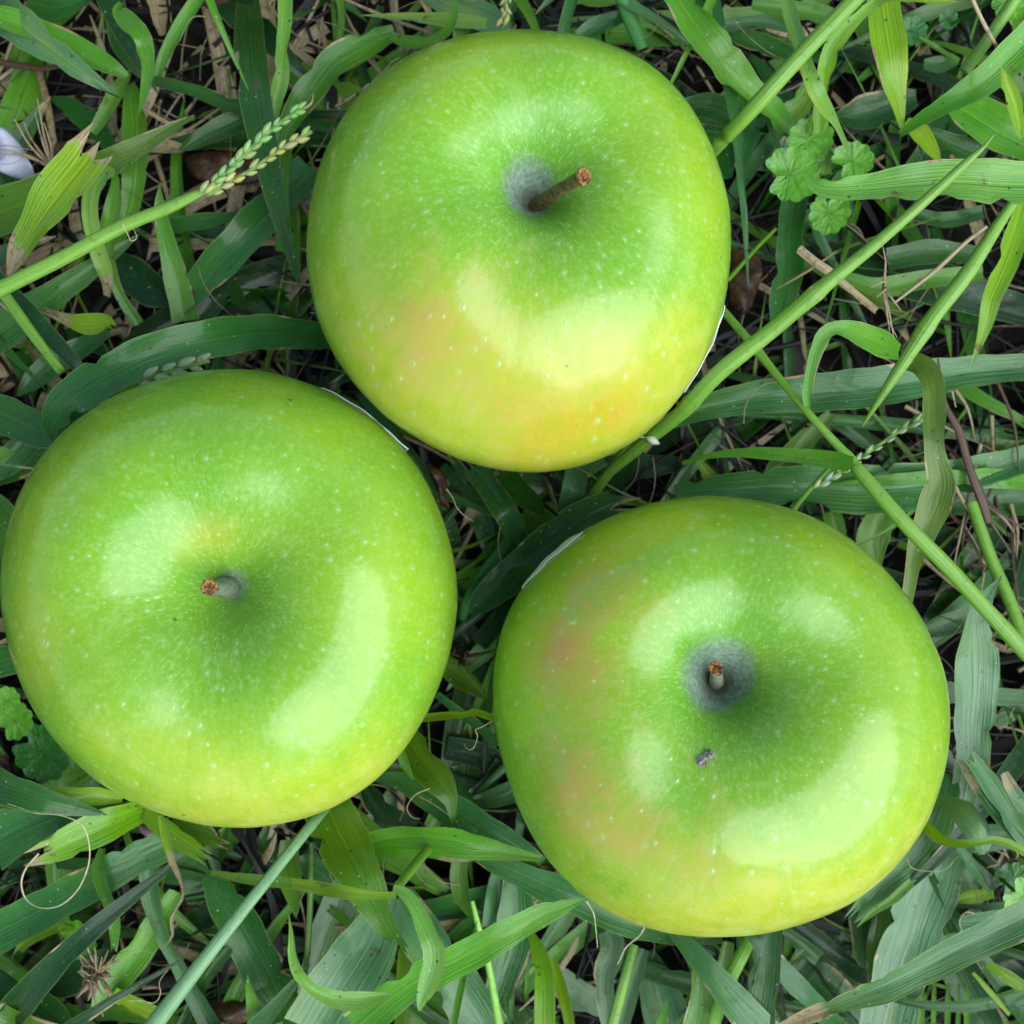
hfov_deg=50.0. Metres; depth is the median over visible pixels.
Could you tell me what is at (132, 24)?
blade of grass
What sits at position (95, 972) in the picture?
straw tuft
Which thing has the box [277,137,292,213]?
blade of grass
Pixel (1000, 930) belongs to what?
blade of grass
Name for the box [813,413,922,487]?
seed head
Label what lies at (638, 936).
fibre
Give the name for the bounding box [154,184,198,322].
blade of grass
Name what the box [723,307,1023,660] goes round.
stalk of grass
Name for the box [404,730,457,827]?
blade of grass
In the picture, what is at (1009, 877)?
weed plant
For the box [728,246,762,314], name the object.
dead leaf
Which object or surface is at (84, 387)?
blade of grass
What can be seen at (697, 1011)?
blade of grass
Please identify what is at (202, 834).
blade of grass
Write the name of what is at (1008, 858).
straw tuft
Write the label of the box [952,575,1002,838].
blade of grass
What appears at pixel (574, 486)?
blade of grass
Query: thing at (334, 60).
blade of grass
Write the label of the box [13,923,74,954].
blade of grass
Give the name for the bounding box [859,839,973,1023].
blade of grass
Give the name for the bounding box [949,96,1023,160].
blade of grass
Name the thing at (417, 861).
stalk of grass
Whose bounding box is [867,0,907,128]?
blade of grass
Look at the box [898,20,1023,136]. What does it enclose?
blade of grass
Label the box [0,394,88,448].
blade of grass
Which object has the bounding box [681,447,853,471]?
blade of grass
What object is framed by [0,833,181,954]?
blade of grass
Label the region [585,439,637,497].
stalk of grass
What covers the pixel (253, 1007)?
blade of grass
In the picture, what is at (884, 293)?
straw tuft
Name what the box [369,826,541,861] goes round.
blade of grass
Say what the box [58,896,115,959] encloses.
weed plant
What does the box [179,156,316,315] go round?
blade of grass
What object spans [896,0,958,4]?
blade of grass
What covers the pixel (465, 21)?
blade of grass
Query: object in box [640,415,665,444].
seed head
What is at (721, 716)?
apple
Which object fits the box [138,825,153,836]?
petal
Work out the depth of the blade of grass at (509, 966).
0.23 m
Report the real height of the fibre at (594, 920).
0.004 m
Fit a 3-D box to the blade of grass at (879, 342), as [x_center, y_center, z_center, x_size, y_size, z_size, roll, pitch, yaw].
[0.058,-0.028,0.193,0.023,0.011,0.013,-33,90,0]
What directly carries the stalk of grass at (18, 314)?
on the grass at (744, 153)
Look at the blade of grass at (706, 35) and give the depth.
0.21 m
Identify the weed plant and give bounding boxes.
[0,686,68,782]
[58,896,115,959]
[753,115,873,234]
[904,0,1023,57]
[972,852,1023,906]
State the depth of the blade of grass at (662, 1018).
0.22 m
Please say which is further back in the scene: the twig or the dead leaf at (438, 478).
the twig
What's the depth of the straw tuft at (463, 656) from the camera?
0.22 m
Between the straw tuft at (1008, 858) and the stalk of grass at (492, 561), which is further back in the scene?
the stalk of grass at (492, 561)
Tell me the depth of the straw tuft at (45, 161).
0.21 m
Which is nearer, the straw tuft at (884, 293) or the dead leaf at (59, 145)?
the straw tuft at (884, 293)
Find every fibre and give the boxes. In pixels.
[8,803,89,908]
[122,224,136,240]
[130,970,167,1002]
[407,788,429,818]
[446,489,471,520]
[464,720,492,749]
[586,901,597,947]
[617,927,644,964]
[907,856,957,871]
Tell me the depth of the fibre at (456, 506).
0.21 m
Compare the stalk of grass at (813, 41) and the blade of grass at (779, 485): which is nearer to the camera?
the stalk of grass at (813, 41)
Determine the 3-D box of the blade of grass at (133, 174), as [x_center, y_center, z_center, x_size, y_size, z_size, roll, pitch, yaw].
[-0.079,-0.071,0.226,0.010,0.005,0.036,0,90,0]
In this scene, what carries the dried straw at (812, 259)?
on the grass at (744, 153)
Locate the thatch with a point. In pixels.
(93, 99)
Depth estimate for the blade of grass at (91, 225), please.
0.21 m
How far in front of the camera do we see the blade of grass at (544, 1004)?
0.22 m
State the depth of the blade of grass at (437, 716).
0.20 m
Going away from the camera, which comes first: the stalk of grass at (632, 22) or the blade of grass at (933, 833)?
the blade of grass at (933, 833)
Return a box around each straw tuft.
[0,98,52,165]
[77,947,119,1016]
[452,649,494,666]
[871,246,900,337]
[987,846,1018,867]
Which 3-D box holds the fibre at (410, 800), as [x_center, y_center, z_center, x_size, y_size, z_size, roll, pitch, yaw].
[-0.018,0.055,0.209,0.004,0.002,0.006,0,90,0]
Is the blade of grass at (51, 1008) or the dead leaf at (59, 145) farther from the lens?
the dead leaf at (59, 145)
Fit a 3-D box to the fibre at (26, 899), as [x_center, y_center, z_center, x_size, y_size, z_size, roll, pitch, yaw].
[-0.085,0.064,0.201,0.018,0.010,0.020,0,90,0]
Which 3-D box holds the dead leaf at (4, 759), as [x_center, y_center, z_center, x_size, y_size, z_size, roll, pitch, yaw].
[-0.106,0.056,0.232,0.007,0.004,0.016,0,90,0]
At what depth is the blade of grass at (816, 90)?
0.20 m
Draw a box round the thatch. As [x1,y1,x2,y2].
[0,0,1023,1023]
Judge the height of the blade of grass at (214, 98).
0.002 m
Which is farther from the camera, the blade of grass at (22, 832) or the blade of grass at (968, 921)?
the blade of grass at (22, 832)
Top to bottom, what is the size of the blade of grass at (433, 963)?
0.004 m
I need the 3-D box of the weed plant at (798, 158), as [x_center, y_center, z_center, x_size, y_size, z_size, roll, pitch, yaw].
[0.060,-0.065,0.223,0.020,0.030,0.019,37,90,0]
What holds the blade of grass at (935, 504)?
on the grass at (744, 153)
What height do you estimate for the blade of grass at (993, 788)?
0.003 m
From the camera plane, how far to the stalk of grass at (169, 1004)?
0.20 m
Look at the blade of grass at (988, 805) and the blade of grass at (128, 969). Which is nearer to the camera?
the blade of grass at (988, 805)
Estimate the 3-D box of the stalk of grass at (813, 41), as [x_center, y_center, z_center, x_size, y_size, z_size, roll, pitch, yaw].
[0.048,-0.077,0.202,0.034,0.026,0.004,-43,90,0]
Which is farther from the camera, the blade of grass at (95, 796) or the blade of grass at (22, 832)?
the blade of grass at (22, 832)
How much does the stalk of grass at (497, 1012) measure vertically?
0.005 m
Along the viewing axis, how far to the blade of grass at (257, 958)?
0.22 m
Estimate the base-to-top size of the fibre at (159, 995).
0.001 m
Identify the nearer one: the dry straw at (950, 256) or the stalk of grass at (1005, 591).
the dry straw at (950, 256)
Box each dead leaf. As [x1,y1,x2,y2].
[0,746,10,809]
[53,140,82,157]
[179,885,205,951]
[182,150,259,185]
[206,994,246,1023]
[425,461,449,507]
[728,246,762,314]
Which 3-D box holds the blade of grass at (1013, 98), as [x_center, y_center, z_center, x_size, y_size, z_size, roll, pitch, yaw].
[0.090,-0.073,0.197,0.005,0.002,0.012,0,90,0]
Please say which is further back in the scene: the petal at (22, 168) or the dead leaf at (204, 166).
the dead leaf at (204, 166)
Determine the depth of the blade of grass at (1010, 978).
0.21 m
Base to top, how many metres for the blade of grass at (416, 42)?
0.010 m
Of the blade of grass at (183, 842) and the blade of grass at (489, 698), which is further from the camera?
the blade of grass at (489, 698)
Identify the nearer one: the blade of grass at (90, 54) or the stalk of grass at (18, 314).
the stalk of grass at (18, 314)
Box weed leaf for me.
[935,794,990,854]
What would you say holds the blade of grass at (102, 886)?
on the grass at (744, 153)
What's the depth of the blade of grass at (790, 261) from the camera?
0.22 m
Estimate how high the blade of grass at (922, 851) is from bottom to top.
0.008 m
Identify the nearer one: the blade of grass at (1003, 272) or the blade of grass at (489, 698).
the blade of grass at (1003, 272)
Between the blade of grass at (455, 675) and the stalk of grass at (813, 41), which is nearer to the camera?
the stalk of grass at (813, 41)
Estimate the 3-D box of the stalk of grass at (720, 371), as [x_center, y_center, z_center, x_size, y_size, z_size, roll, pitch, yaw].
[0.049,-0.035,0.197,0.081,0.035,0.004,-42,90,0]
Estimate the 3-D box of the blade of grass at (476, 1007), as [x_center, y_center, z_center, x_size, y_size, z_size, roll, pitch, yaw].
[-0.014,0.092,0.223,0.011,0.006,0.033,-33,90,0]
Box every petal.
[0,126,33,179]
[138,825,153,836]
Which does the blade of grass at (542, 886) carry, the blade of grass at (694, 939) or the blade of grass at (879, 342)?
the blade of grass at (694, 939)
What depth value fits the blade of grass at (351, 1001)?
0.20 m
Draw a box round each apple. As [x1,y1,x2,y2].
[0,369,457,827]
[306,29,730,472]
[493,496,949,936]
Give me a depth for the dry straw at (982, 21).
0.20 m
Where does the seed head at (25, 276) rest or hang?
on the grass at (744, 153)
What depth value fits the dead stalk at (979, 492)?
0.21 m
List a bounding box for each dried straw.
[149,139,182,152]
[797,245,878,313]
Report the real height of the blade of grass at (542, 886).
0.005 m
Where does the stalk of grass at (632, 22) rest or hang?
on the grass at (744, 153)
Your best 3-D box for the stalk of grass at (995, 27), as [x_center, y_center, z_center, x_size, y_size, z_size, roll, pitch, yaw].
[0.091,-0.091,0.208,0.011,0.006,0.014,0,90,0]
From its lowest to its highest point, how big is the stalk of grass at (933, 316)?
0.012 m
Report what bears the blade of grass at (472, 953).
on the grass at (744, 153)
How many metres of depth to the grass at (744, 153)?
0.23 m
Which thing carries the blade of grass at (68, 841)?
in the grass at (744, 153)
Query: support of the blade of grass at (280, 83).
on the grass at (744, 153)
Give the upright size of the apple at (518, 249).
0.065 m
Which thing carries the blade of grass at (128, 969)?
on the grass at (744, 153)
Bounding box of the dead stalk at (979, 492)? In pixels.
[937,357,991,522]
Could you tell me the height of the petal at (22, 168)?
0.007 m
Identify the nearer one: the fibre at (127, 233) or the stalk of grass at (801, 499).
the fibre at (127, 233)
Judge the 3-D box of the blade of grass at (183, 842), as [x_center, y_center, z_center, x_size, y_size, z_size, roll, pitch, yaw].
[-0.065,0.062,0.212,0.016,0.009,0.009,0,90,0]
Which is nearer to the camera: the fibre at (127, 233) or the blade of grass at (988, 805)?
the fibre at (127, 233)
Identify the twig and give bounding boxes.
[0,59,59,70]
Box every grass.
[0,0,1023,1023]
[0,5,127,78]
[0,293,63,373]
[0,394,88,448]
[0,446,14,462]
[0,809,82,870]
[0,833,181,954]
[0,968,71,1023]
[6,123,112,275]
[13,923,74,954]
[24,802,145,866]
[39,307,115,334]
[39,784,122,805]
[41,314,329,441]
[81,165,114,297]
[91,889,181,1012]
[92,848,120,951]
[112,2,154,115]
[113,81,148,245]
[139,809,210,865]
[144,808,330,1023]
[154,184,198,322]
[155,76,338,132]
[158,815,184,946]
[172,818,229,848]
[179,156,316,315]
[202,872,298,1023]
[210,870,324,893]
[246,975,261,1022]
[271,0,292,117]
[276,25,394,141]
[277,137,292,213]
[285,898,402,1023]
[288,915,386,1011]
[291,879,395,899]
[305,798,408,955]
[343,898,586,1023]
[361,12,486,28]
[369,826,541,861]
[374,772,545,867]
[389,0,457,48]
[392,885,445,1010]
[394,824,444,885]
[396,888,506,1023]
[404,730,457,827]
[423,709,493,721]
[443,658,486,700]
[459,536,509,620]
[465,465,525,546]
[467,492,641,616]
[470,900,503,1023]
[475,861,722,944]
[486,881,533,1010]
[487,638,498,713]
[528,934,554,1023]
[558,465,589,511]
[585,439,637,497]
[608,135,993,473]
[616,0,647,50]
[656,1000,667,1023]
[665,0,795,136]
[666,353,1023,428]
[674,445,1023,514]
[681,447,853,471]
[683,970,709,1023]
[686,936,695,974]
[709,936,752,1023]
[710,0,864,156]
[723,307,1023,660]
[728,227,776,281]
[769,199,807,320]
[779,899,1023,1023]
[783,0,851,153]
[791,468,830,509]
[802,320,900,407]
[806,158,1023,204]
[813,0,890,133]
[844,773,960,922]
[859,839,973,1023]
[861,201,1017,425]
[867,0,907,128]
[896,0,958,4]
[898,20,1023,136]
[903,354,955,602]
[924,822,1023,855]
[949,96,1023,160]
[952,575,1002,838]
[956,758,1023,842]
[958,909,1000,932]
[959,0,1020,74]
[964,751,1023,845]
[965,501,1023,636]
[971,204,1023,364]
[985,961,1023,993]
[1000,67,1023,138]
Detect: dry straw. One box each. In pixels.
[893,225,987,303]
[970,0,997,47]
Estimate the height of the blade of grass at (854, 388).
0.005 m
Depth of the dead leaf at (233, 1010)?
0.23 m
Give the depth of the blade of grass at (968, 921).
0.21 m
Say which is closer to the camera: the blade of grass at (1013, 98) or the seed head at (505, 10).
the blade of grass at (1013, 98)
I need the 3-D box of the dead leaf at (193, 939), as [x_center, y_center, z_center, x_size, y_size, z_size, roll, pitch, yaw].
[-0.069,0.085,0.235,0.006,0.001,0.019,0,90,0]
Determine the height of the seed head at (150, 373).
0.007 m
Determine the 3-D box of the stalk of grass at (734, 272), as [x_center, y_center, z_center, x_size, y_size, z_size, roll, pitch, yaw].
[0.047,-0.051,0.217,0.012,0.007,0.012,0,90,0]
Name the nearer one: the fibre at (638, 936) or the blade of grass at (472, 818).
the fibre at (638, 936)
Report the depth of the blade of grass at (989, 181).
0.19 m
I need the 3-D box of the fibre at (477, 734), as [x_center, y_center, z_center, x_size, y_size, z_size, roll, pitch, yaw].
[-0.006,0.039,0.194,0.005,0.004,0.006,0,90,0]
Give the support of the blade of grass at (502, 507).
in the grass at (744, 153)
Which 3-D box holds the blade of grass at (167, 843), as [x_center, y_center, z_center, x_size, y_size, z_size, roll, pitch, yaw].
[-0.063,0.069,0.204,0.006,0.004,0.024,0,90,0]
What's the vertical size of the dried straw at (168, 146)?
0.001 m
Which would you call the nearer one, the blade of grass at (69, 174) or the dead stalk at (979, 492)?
the blade of grass at (69, 174)
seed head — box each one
[0,94,313,297]
[131,353,210,385]
[496,0,511,26]
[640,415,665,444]
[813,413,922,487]
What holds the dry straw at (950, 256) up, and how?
in the grass at (744, 153)

